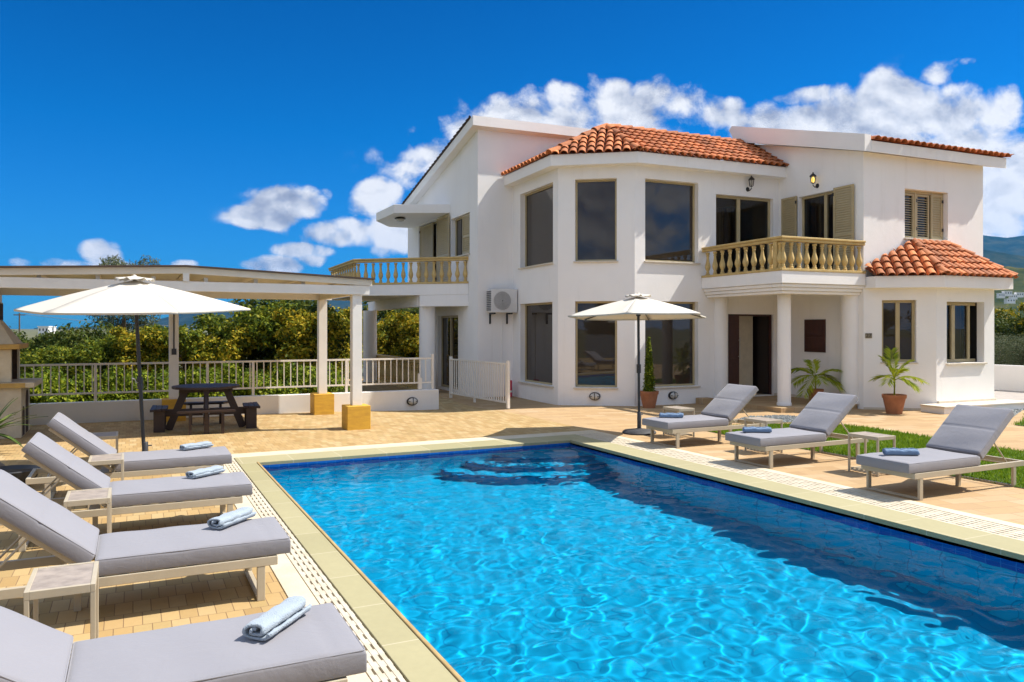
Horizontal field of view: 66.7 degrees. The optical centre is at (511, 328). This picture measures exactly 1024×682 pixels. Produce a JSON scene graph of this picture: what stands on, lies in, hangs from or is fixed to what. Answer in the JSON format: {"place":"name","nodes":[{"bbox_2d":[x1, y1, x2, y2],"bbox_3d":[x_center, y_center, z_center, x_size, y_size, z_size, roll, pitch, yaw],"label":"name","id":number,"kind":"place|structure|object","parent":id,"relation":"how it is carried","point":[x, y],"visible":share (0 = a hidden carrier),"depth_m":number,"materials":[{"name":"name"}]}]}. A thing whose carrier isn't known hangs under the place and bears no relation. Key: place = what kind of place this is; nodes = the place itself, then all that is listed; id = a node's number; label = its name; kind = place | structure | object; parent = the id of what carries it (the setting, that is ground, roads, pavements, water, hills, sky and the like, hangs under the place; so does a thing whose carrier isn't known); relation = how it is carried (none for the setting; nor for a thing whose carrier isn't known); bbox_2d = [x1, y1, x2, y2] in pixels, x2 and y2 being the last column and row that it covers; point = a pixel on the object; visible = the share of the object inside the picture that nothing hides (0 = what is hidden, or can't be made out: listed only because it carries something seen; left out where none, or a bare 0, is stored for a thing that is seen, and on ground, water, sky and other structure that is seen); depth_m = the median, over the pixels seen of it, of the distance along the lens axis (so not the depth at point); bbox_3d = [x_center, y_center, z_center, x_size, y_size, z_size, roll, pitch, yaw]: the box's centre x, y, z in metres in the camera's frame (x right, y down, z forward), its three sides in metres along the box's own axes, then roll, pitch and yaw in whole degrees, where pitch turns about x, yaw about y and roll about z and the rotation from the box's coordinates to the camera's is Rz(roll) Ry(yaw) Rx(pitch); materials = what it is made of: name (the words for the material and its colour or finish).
{"place":"outdoors","nodes":[
{"label":"outdoors","id":0,"kind":"place"},
{"bbox_2d":[0,420,287,641],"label":"patio paving","id":1,"kind":"structure","parent":0,"point":[129,608],"depth_m":5.13,"materials":[{"name":"brick"}]},
{"bbox_2d":[0,465,39,482],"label":"planter bowl","id":2,"kind":"object","parent":1,"relation":"on","point":[21,472],"visible":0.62,"depth_m":8.35,"materials":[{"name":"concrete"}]},
{"bbox_2d":[0,302,42,438],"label":"stone barbecue","id":3,"kind":"object","parent":1,"relation":"on","point":[13,384],"visible":0.99,"depth_m":12.08,"materials":[{"name":"stone"}]},
{"bbox_2d":[0,398,47,446],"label":"yucca","id":4,"kind":"object","parent":1,"relation":"on","point":[6,424],"visible":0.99,"depth_m":10.79,"materials":[{"name":"green plant"}]},
{"bbox_2d":[23,561,98,660],"bbox_3d":[-2.261,1.472,3.926,0.300,0.455,0.420,0,0,-26],"label":"side table","id":5,"kind":"object","parent":1,"relation":"on","point":[61,580],"visible":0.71,"depth_m":3.86,"materials":[{"name":"beige"}]},
{"bbox_2d":[63,487,111,564],"bbox_3d":[-3.185,1.472,5.857,0.300,0.455,0.420,0,0,-26],"label":"side table","id":6,"kind":"object","parent":1,"relation":"on","point":[87,497],"visible":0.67,"depth_m":5.76,"materials":[{"name":"grey ceramic"}]},
{"bbox_2d":[92,431,117,471],"bbox_3d":[-4.822,1.472,9.197,0.300,0.455,0.420,0,0,-26],"label":"side table","id":7,"kind":"object","parent":1,"relation":"on","point":[106,435],"visible":0.38,"depth_m":9.08,"materials":[{"name":"beige wood"}]},
{"bbox_2d":[88,453,123,509],"bbox_3d":[-3.927,1.472,7.542,0.300,0.455,0.420,0,0,-26],"label":"side table","id":8,"kind":"object","parent":1,"relation":"on","point":[106,459],"visible":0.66,"depth_m":7.42,"materials":[{"name":"wood"}]},
{"bbox_2d":[0,432,251,551],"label":"sun lounger","id":9,"kind":"object","parent":1,"relation":"on","point":[59,462],"visible":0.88,"depth_m":6.38,"materials":[{"name":"grey fabric"}]},
{"bbox_2d":[185,465,225,478],"bbox_3d":[-2.741,1.279,6.967,0.138,0.066,0.352,0,0,26],"label":"towel","id":10,"kind":"object","parent":9,"relation":"on","point":[202,472],"visible":1,"depth_m":6.92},
{"bbox_2d":[25,412,231,498],"bbox_3d":[-3.930,1.281,8.097,1.860,0.838,0.632,0,0,-26],"label":"sun lounger","id":11,"kind":"object","parent":1,"relation":"on","point":[73,433],"visible":0.82,"depth_m":7.91,"materials":[{"name":"grey fabric"}]},
{"bbox_2d":[179,441,213,449],"bbox_3d":[-3.458,1.280,8.530,0.136,0.065,0.342,0,0,36],"label":"towel","id":12,"kind":"object","parent":11,"relation":"on","point":[197,445],"visible":1,"depth_m":8.49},
{"bbox_2d":[14,275,250,470],"bbox_3d":[-4.489,0.526,9.298,2.543,2.347,2.473,0,0,-26],"label":"parasol","id":13,"kind":"object","parent":1,"relation":"on","point":[136,296],"visible":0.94,"depth_m":8.81,"materials":[{"name":"white fabric"}]},
{"bbox_2d":[0,469,290,611],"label":"sun lounger","id":14,"kind":"object","parent":1,"relation":"on","point":[62,534],"visible":0.93,"depth_m":4.70,"materials":[{"name":"grey fabric"}]},
{"bbox_2d":[207,507,256,528],"bbox_3d":[-1.886,1.274,5.260,0.138,0.074,0.372,0,0,16],"label":"towel","id":15,"kind":"object","parent":14,"relation":"on","point":[227,519],"visible":1,"depth_m":5.20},
{"bbox_2d":[0,603,366,681],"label":"sun lounger","id":16,"kind":"object","parent":1,"relation":"on","point":[319,643],"visible":0.98,"depth_m":3.13,"materials":[{"name":"grey fabric"}]},
{"bbox_2d":[242,596,311,640],"bbox_3d":[-1.029,1.275,3.442,0.138,0.073,0.372,0,0,14],"label":"towel","id":17,"kind":"object","parent":16,"relation":"on","point":[271,622],"visible":1,"depth_m":3.39,"materials":[{"name":"fabric"}]},
{"bbox_2d":[0,265,374,429],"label":"pergola","id":18,"kind":"object","parent":1,"relation":"on","point":[206,281],"visible":0.76,"depth_m":13.09,"materials":[{"name":"white paint"}]},
{"bbox_2d":[12,329,362,378],"bbox_3d":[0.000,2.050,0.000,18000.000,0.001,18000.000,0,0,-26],"label":"ground","id":19,"kind":"structure","parent":0,"point":[30,333],"depth_m":421.41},
{"bbox_2d":[9,326,38,372],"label":"orchard tree","id":20,"kind":"object","parent":19,"relation":"on","point":[24,340],"visible":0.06,"depth_m":20.21,"materials":[{"name":"green plant"}]},
{"bbox_2d":[20,369,47,402],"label":"shrub","id":21,"kind":"object","parent":19,"relation":"on","point":[37,390],"visible":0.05,"depth_m":14.74,"materials":[{"name":"green plant"}]},
{"bbox_2d":[20,343,73,377],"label":"orchard tree","id":22,"kind":"object","parent":19,"relation":"on","point":[61,354],"visible":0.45,"depth_m":18.96,"materials":[{"name":"green plant"}]},
{"bbox_2d":[22,363,104,402],"bbox_3d":[-9.028,1.531,15.411,2.346,1.708,1.486,0,0,44],"label":"shrub","id":23,"kind":"object","parent":19,"relation":"on","point":[55,387],"visible":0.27,"depth_m":15.05,"materials":[{"name":"green plant"}]},
{"bbox_2d":[20,317,114,376],"bbox_3d":[-11.879,0.984,20.907,2.390,2.615,2.256,0,0,-10],"label":"orchard tree","id":24,"kind":"object","parent":19,"relation":"on","point":[71,338],"visible":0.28,"depth_m":20.71,"materials":[{"name":"green plant"}]},
{"bbox_2d":[52,377,137,401],"bbox_3d":[-8.340,1.629,15.445,2.047,1.386,1.297,0,0,-8],"label":"shrub","id":25,"kind":"object","parent":19,"relation":"on","point":[116,397],"visible":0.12,"depth_m":15.22,"materials":[{"name":"green plant"}]},
{"bbox_2d":[58,329,143,382],"bbox_3d":[-10.411,1.141,19.973,2.128,2.266,1.982,0,0,-27],"label":"orchard tree","id":26,"kind":"object","parent":19,"relation":"on","point":[101,351],"visible":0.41,"depth_m":19.41,"materials":[{"name":"green plant"}]},
{"bbox_2d":[84,366,150,400],"bbox_3d":[-7.819,1.540,15.841,1.195,1.677,1.886,0,0,31],"label":"shrub","id":27,"kind":"object","parent":19,"relation":"on","point":[112,382],"visible":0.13,"depth_m":15.49,"materials":[{"name":"green plant"}]},
{"bbox_2d":[86,254,160,332],"bbox_3d":[-18.916,-0.676,38.093,3.312,6.039,3.705,0,0,41],"label":"tall tree","id":28,"kind":"object","parent":19,"relation":"on","point":[109,318],"visible":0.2,"depth_m":38.15,"materials":[{"name":"green plant"}]},
{"bbox_2d":[107,325,168,377],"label":"orchard tree","id":29,"kind":"object","parent":19,"relation":"on","point":[129,346],"visible":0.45,"depth_m":19.65,"materials":[{"name":"green plant"}]},
{"bbox_2d":[138,366,188,398],"bbox_3d":[-7.323,1.560,16.279,1.411,1.611,2.226,0,0,-21],"label":"shrub","id":30,"kind":"object","parent":19,"relation":"on","point":[154,395],"visible":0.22,"depth_m":15.69,"materials":[{"name":"green plant"}]},
{"bbox_2d":[140,323,212,375],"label":"orchard tree","id":31,"kind":"object","parent":19,"relation":"on","point":[184,334],"visible":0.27,"depth_m":19.96,"materials":[{"name":"green plant"}]},
{"bbox_2d":[145,373,237,397],"bbox_3d":[-6.787,1.622,16.423,2.299,1.408,1.457,0,0,18],"label":"shrub","id":32,"kind":"object","parent":19,"relation":"on","point":[211,394],"visible":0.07,"depth_m":16.10,"materials":[{"name":"green plant"}]},
{"bbox_2d":[179,359,246,397],"bbox_3d":[-6.412,1.520,16.743,1.940,1.744,1.230,0,0,-34],"label":"shrub","id":33,"kind":"object","parent":19,"relation":"on","point":[196,373],"visible":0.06,"depth_m":16.68,"materials":[{"name":"green plant"}]},
{"bbox_2d":[179,320,262,378],"bbox_3d":[-7.794,1.030,20.713,2.411,2.535,2.199,0,0,-23],"label":"orchard tree","id":34,"kind":"object","parent":19,"relation":"on","point":[231,351],"visible":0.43,"depth_m":20.25,"materials":[{"name":"green plant"}]},
{"bbox_2d":[30,389,438,424],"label":"wall","id":35,"kind":"structure","parent":19,"relation":"on","point":[129,410],"depth_m":15.33,"materials":[{"name":"paint"}]},
{"bbox_2d":[20,354,433,401],"bbox_3d":[-5.488,0.950,15.335,8.354,0.780,0.060,0,0,-26],"label":"railing","id":36,"kind":"object","parent":35,"relation":"on","point":[253,387],"visible":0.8,"depth_m":15.44,"materials":[{"name":"metal"}]},
{"bbox_2d":[215,367,260,396],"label":"shrub","id":37,"kind":"object","parent":19,"relation":"on","point":[240,392],"visible":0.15,"depth_m":16.48,"materials":[{"name":"green plant"}]},
{"bbox_2d":[188,300,297,374],"bbox_3d":[-7.171,0.748,21.341,3.049,3.246,2.839,0,0,35],"label":"orchard tree","id":38,"kind":"object","parent":19,"relation":"on","point":[263,323],"visible":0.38,"depth_m":20.75,"materials":[{"name":"green plant"}]},
{"bbox_2d":[242,368,312,395],"bbox_3d":[-5.293,1.597,16.994,2.314,1.490,1.466,0,0,43],"label":"shrub","id":39,"kind":"object","parent":19,"relation":"on","point":[279,391],"visible":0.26,"depth_m":16.67,"materials":[{"name":"green plant"}]},
{"bbox_2d":[223,299,349,372],"bbox_3d":[-6.353,0.504,22.106,3.465,3.792,3.272,0,0,8],"label":"orchard tree","id":40,"kind":"object","parent":19,"relation":"on","point":[302,304],"visible":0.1,"depth_m":21.29,"materials":[{"name":"green plant"}]},
{"bbox_2d":[265,307,348,375],"bbox_3d":[-5.437,0.885,20.300,2.201,2.884,2.294,0,0,-24],"label":"orchard tree","id":41,"kind":"object","parent":19,"relation":"on","point":[298,336],"visible":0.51,"depth_m":19.77,"materials":[{"name":"green plant"}]},
{"bbox_2d":[264,359,349,393],"bbox_3d":[-4.654,1.519,17.353,2.203,1.748,1.396,0,0,-9],"label":"shrub","id":42,"kind":"object","parent":19,"relation":"on","point":[332,389],"visible":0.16,"depth_m":17.18,"materials":[{"name":"green plant"}]},
{"bbox_2d":[327,302,362,378],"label":"orchard tree","id":43,"kind":"object","parent":19,"relation":"on","point":[344,355],"visible":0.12,"depth_m":27.58,"materials":[{"name":"green plant"}]},
{"bbox_2d":[336,306,378,351],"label":"orchard tree","id":44,"kind":"object","parent":19,"relation":"on","point":[344,312],"visible":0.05,"depth_m":33.62,"materials":[{"name":"green plant"}]},
{"bbox_2d":[362,310,405,363],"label":"orchard tree","id":45,"kind":"object","parent":19,"relation":"on","point":[386,336],"visible":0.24,"depth_m":30.23,"materials":[{"name":"green plant"}]},
{"bbox_2d":[362,301,418,368],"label":"orchard tree","id":46,"kind":"object","parent":19,"relation":"on","point":[409,310],"visible":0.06,"depth_m":34.53,"materials":[{"name":"green plant"}]},
{"bbox_2d":[384,310,418,370],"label":"orchard tree","id":47,"kind":"object","parent":19,"relation":"on","point":[407,343],"visible":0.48,"depth_m":29.25,"materials":[{"name":"green plant"}]},
{"bbox_2d":[994,364,1023,391],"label":"boundary wall","id":48,"kind":"structure","parent":19,"relation":"on","point":[1009,377],"depth_m":21.28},
{"bbox_2d":[994,330,1023,365],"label":"garden tree","id":49,"kind":"object","parent":19,"relation":"on","point":[1019,353],"visible":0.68,"depth_m":25.34,"materials":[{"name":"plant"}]},
{"bbox_2d":[994,308,1023,363],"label":"garden tree","id":50,"kind":"object","parent":19,"relation":"on","point":[1002,325],"visible":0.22,"depth_m":32.45,"materials":[{"name":"green plant"}]},
{"bbox_2d":[994,333,1023,364],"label":"garden tree","id":51,"kind":"object","parent":19,"relation":"on","point":[999,356],"visible":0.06,"depth_m":26.59,"materials":[{"name":"green plant"}]},
{"bbox_2d":[994,304,1023,364],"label":"garden tree","id":52,"kind":"object","parent":19,"relation":"on","point":[1006,311],"visible":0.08,"depth_m":34.13,"materials":[{"name":"green plant"}]},
{"bbox_2d":[1014,302,1023,361],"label":"garden tree","id":53,"kind":"object","parent":19,"relation":"on","point":[1021,307],"visible":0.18,"depth_m":31.98,"materials":[{"name":"green plant"}]},
{"bbox_2d":[34,300,417,328],"bbox_3d":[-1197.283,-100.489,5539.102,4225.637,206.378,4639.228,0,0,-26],"label":"hills","id":54,"kind":"structure","parent":0,"point":[187,319],"depth_m":4577.95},
{"bbox_2d":[192,379,474,417],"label":"patio paving","id":55,"kind":"structure","parent":0,"point":[444,403],"depth_m":18.52,"materials":[{"name":"stone"}]},
{"bbox_2d":[186,407,587,453],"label":"patio paving","id":56,"kind":"structure","parent":0,"point":[282,432],"depth_m":13.13,"materials":[{"name":"brick"}]},
{"bbox_2d":[150,383,259,434],"bbox_3d":[-5.208,1.347,13.258,1.701,0.764,1.701,0,0,-22],"label":"picnic table","id":57,"kind":"object","parent":56,"relation":"on","point":[248,410],"visible":0.98,"depth_m":13.09,"materials":[{"name":"brown wood"}]},
{"bbox_2d":[232,430,592,458],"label":"pool edge slab","id":58,"kind":"structure","parent":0,"point":[396,444],"depth_m":11.38,"materials":[{"name":"stone"}]},
{"bbox_2d":[0,0,1023,328],"label":"sky","id":59,"kind":"structure","parent":0,"point":[267,135],"materials":[{"name":"blue"}]},
{"bbox_2d":[222,430,1023,681],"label":"pool edge slab","id":60,"kind":"structure","parent":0,"point":[289,579],"depth_m":7.05,"materials":[{"name":"stone"}]},
{"bbox_2d":[225,458,405,681],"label":"pool drain grating","id":61,"kind":"object","parent":60,"relation":"in","point":[381,667],"visible":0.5,"depth_m":4.99,"materials":[{"name":"plastic"}]},
{"bbox_2d":[576,433,1023,540],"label":"pool drain grating","id":62,"kind":"object","parent":60,"relation":"in","point":[989,527],"visible":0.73,"depth_m":8.05,"materials":[{"name":"plastic"}]},
{"bbox_2d":[262,443,1023,562],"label":"pool basin","id":63,"kind":"object","parent":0,"point":[771,496],"visible":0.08,"depth_m":9.65,"materials":[{"name":"tile"}]},
{"bbox_2d":[257,462,465,681],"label":"pool coping","id":64,"kind":"object","parent":63,"relation":"on","point":[434,652],"visible":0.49,"depth_m":4.90,"materials":[{"name":"stone"}]},
{"bbox_2d":[234,434,588,464],"bbox_3d":[-1.202,1.725,11.105,5.180,0.070,0.518,0,0,-26],"label":"pool coping","id":65,"kind":"object","parent":63,"relation":"on","point":[362,453],"visible":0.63,"depth_m":10.86,"materials":[{"name":"stone"}]},
{"bbox_2d":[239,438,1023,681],"bbox_3d":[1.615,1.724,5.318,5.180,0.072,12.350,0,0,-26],"label":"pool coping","id":66,"kind":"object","parent":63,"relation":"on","point":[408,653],"visible":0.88,"depth_m":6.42,"materials":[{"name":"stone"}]},
{"bbox_2d":[264,444,1023,681],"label":"pool water","id":67,"kind":"structure","parent":63,"relation":"in","point":[564,563],"depth_m":5.52,"materials":[{"name":"liquid"}]},
{"bbox_2d":[362,379,1023,524],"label":"patio paving","id":68,"kind":"structure","parent":0,"point":[992,500],"depth_m":11.33,"materials":[{"name":"stone"}]},
{"bbox_2d":[377,354,418,389],"bbox_3d":[-3.497,1.265,23.312,0.175,0.870,5.300,0,0,-24],"label":"railing","id":69,"kind":"object","parent":68,"relation":"on","point":[399,374],"visible":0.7,"depth_m":22.79,"materials":[{"name":"metal"}]},
{"bbox_2d":[449,356,509,408],"bbox_3d":[-0.792,1.190,17.871,0.060,1.020,2.936,0,0,-30],"label":"railing","id":70,"kind":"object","parent":68,"relation":"on","point":[507,383],"depth_m":17.63,"materials":[{"name":"metal"}]},
{"bbox_2d":[568,292,705,434],"bbox_3d":[2.056,0.554,12.668,2.309,2.292,2.288,0,0,-26],"label":"parasol","id":71,"kind":"object","parent":68,"relation":"on","point":[637,307],"visible":1,"depth_m":12.44,"materials":[{"name":"white fabric"}]},
{"bbox_2d":[640,336,658,407],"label":"potted cypress","id":72,"kind":"object","parent":68,"relation":"on","point":[649,394],"visible":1,"depth_m":16.69,"materials":[{"name":"plant"}]},
{"bbox_2d":[328,115,1023,413],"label":"villa","id":73,"kind":"object","parent":68,"relation":"on","point":[778,271],"visible":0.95,"depth_m":17.52,"materials":[{"name":"paint"}]},
{"bbox_2d":[441,315,457,389],"bbox_3d":[-1.656,0.640,21.429,0.062,2.000,1.690,0,0,-24],"label":"patio door","id":74,"kind":"structure","parent":73,"relation":"in","point":[449,324],"depth_m":21.71,"materials":[{"name":"glass"}]},
{"bbox_2d":[455,217,469,256],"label":"window","id":75,"kind":"structure","parent":73,"relation":"in","point":[458,222],"depth_m":21.01,"materials":[{"name":"glass"}]},
{"bbox_2d":[487,289,516,361],"bbox_3d":[-0.262,0.360,19.346,0.720,2.680,0.353,0,0,-24],"label":"air conditioner","id":76,"kind":"object","parent":73,"relation":"attached to","point":[501,300],"visible":1,"depth_m":19.21,"materials":[{"name":"white metal"}]},
{"bbox_2d":[518,185,553,268],"bbox_3d":[0.624,-2.394,18.459,0.230,1.852,1.870,0,0,-24],"label":"window","id":77,"kind":"structure","parent":73,"relation":"in","point":[539,203],"depth_m":18.62,"materials":[{"name":"grey glass"}]},
{"bbox_2d":[518,302,553,387],"bbox_3d":[0.624,0.361,18.459,0.230,1.942,1.870,0,0,-24],"label":"window","id":78,"kind":"structure","parent":73,"relation":"in","point":[538,316],"depth_m":18.67,"materials":[{"name":"grey glass"}]},
{"bbox_2d":[573,179,617,262],"bbox_3d":[1.856,-2.394,17.277,0.916,1.852,0.723,0,0,-24],"label":"window","id":79,"kind":"structure","parent":73,"relation":"in","point":[596,200],"depth_m":17.38,"materials":[{"name":"glass"}]},
{"bbox_2d":[573,301,617,388],"bbox_3d":[1.856,0.361,17.277,0.916,1.942,0.723,0,0,-24],"label":"window","id":80,"kind":"structure","parent":73,"relation":"in","point":[596,340],"depth_m":17.39,"materials":[{"name":"glass"}]},
{"bbox_2d":[644,180,700,263],"bbox_3d":[3.566,-2.394,17.527,1.500,1.852,0.230,0,0,-24],"label":"window","id":81,"kind":"structure","parent":73,"relation":"in","point":[669,206],"depth_m":17.63,"materials":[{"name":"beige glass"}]},
{"bbox_2d":[645,302,700,388],"bbox_3d":[3.566,0.361,17.527,1.500,1.942,0.230,0,0,-24],"label":"window","id":82,"kind":"structure","parent":73,"relation":"in","point":[672,343],"depth_m":17.66,"materials":[{"name":"beige glass"}]},
{"bbox_2d":[728,316,739,383],"bbox_3d":[5.180,0.635,18.249,0.380,1.870,0.111,0,0,-24],"label":"door","id":83,"kind":"structure","parent":73,"relation":"in","point":[733,321],"depth_m":18.25,"materials":[{"name":"brown wood"}]},
{"bbox_2d":[716,195,769,273],"bbox_3d":[5.431,-2.155,18.407,1.690,1.910,0.062,0,0,-24],"label":"sliding door","id":84,"kind":"structure","parent":73,"relation":"in","point":[738,219],"depth_m":18.42,"materials":[{"name":"glass"}]},
{"bbox_2d":[753,316,768,393],"bbox_3d":[6.019,0.635,19.070,0.050,1.870,0.740,0,0,-25],"label":"door","id":85,"kind":"structure","parent":73,"relation":"in","point":[760,323],"depth_m":18.92,"materials":[{"name":"wood"}]},
{"bbox_2d":[802,191,832,269],"bbox_3d":[6.999,-2.130,17.682,0.062,1.860,1.070,0,0,-24],"label":"balcony door","id":86,"kind":"structure","parent":73,"relation":"in","point":[817,210],"depth_m":17.77,"materials":[{"name":"glass"}]},
{"bbox_2d":[791,358,844,400],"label":"potted palm","id":87,"kind":"object","parent":73,"relation":"on","point":[812,392],"visible":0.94,"depth_m":16.66,"materials":[{"name":"plant"}]},
{"bbox_2d":[880,300,917,363],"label":"window","id":88,"kind":"structure","parent":73,"relation":"in","point":[898,316],"depth_m":16.40,"materials":[{"name":"beige metal"}]},
{"bbox_2d":[904,190,950,241],"bbox_3d":[9.134,-2.497,17.250,1.430,1.107,0.220,0,0,-24],"label":"window","id":89,"kind":"structure","parent":73,"relation":"in","point":[906,191],"depth_m":17.32,"materials":[{"name":"wood"}]},
{"bbox_2d":[946,302,987,364],"bbox_3d":[9.586,0.093,16.607,1.240,1.327,0.300,0,0,-24],"label":"window","id":90,"kind":"structure","parent":73,"relation":"in","point":[958,313],"depth_m":16.75,"materials":[{"name":"wood"}]},
{"bbox_2d":[663,406,694,437],"bbox_3d":[2.635,1.472,12.316,0.300,0.455,0.420,0,0,-26],"label":"side table","id":91,"kind":"object","parent":68,"relation":"on","point":[678,409],"visible":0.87,"depth_m":12.21,"materials":[{"name":"beige wood"}]},
{"bbox_2d":[642,384,764,447],"bbox_3d":[2.897,1.281,11.665,1.860,0.838,0.632,0,0,-26],"label":"sun lounger","id":92,"kind":"object","parent":68,"relation":"on","point":[726,405],"visible":0.98,"depth_m":11.54,"materials":[{"name":"grey fabric"}]},
{"bbox_2d":[659,413,683,417],"bbox_3d":[2.349,1.274,11.489,0.352,0.076,0.078,0,0,4],"label":"towel","id":93,"kind":"object","parent":92,"relation":"on","point":[671,415],"visible":1,"depth_m":11.46,"materials":[{"name":"blue fabric"}]},
{"bbox_2d":[744,417,782,454],"bbox_3d":[3.473,1.472,10.755,0.300,0.455,0.420,0,0,-26],"label":"side table","id":94,"kind":"object","parent":68,"relation":"on","point":[764,420],"visible":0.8,"depth_m":10.68,"materials":[{"name":"wood"}]},
{"bbox_2d":[725,392,867,468],"bbox_3d":[3.694,1.281,10.073,1.860,0.838,0.632,0,0,-26],"label":"sun lounger","id":95,"kind":"object","parent":68,"relation":"on","point":[817,420],"visible":0.98,"depth_m":9.98,"materials":[{"name":"grey fabric"}]},
{"bbox_2d":[742,426,771,432],"bbox_3d":[3.101,1.273,9.854,0.352,0.076,0.079,0,0,4],"label":"towel","id":96,"kind":"object","parent":95,"relation":"on","point":[767,429],"visible":1,"depth_m":9.82,"materials":[{"name":"blue fabric"}]},
{"bbox_2d":[848,431,895,476],"bbox_3d":[4.239,1.472,9.181,0.300,0.455,0.420,0,0,-26],"label":"side table","id":97,"kind":"object","parent":68,"relation":"on","point":[877,437],"visible":0.81,"depth_m":9.19,"materials":[{"name":"grey ceramic"}]},
{"bbox_2d":[868,346,930,413],"bbox_3d":[7.779,1.018,15.575,1.174,1.365,0.942,0,0,4],"label":"potted palm","id":98,"kind":"object","parent":68,"relation":"on","point":[894,403],"visible":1,"depth_m":15.49,"materials":[{"name":"plant"}]},
{"bbox_2d":[856,404,1023,499],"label":"sun lounger","id":99,"kind":"object","parent":68,"relation":"on","point":[963,439],"visible":0.97,"depth_m":8.25,"materials":[{"name":"grey fabric"}]},
{"bbox_2d":[882,448,919,454],"bbox_3d":[4.040,1.273,8.086,0.352,0.076,0.080,0,0,3],"label":"towel","id":100,"kind":"object","parent":99,"relation":"on","point":[898,451],"visible":1,"depth_m":8.06,"materials":[{"name":"blue fabric"}]},
{"bbox_2d":[709,422,1023,487],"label":"lawn","id":101,"kind":"structure","parent":0,"point":[921,447],"depth_m":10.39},
{"bbox_2d":[983,235,1023,255],"bbox_3d":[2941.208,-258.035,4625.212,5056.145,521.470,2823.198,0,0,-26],"label":"mountains","id":102,"kind":"structure","parent":0,"point":[1013,245],"depth_m":4101.87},
{"bbox_2d":[983,250,1023,267],"bbox_3d":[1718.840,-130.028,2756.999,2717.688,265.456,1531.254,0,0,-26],"label":"mountains","id":103,"kind":"structure","parent":0,"point":[1006,259],"depth_m":2504.78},
{"bbox_2d":[994,266,1023,318],"bbox_3d":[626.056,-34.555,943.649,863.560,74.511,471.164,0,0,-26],"label":"hill","id":104,"kind":"structure","parent":0,"point":[1018,284],"depth_m":790.10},
{"bbox_2d":[994,390,1023,400],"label":"driveway","id":105,"kind":"structure","parent":0,"point":[1006,394],"depth_m":19.75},
{"label":"gravel","id":106,"kind":"structure","parent":0,"visible":0},
{"bbox_2d":[737,408,1023,421],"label":"gravel","id":107,"kind":"structure","parent":106,"relation":"on","point":[790,418],"depth_m":14.80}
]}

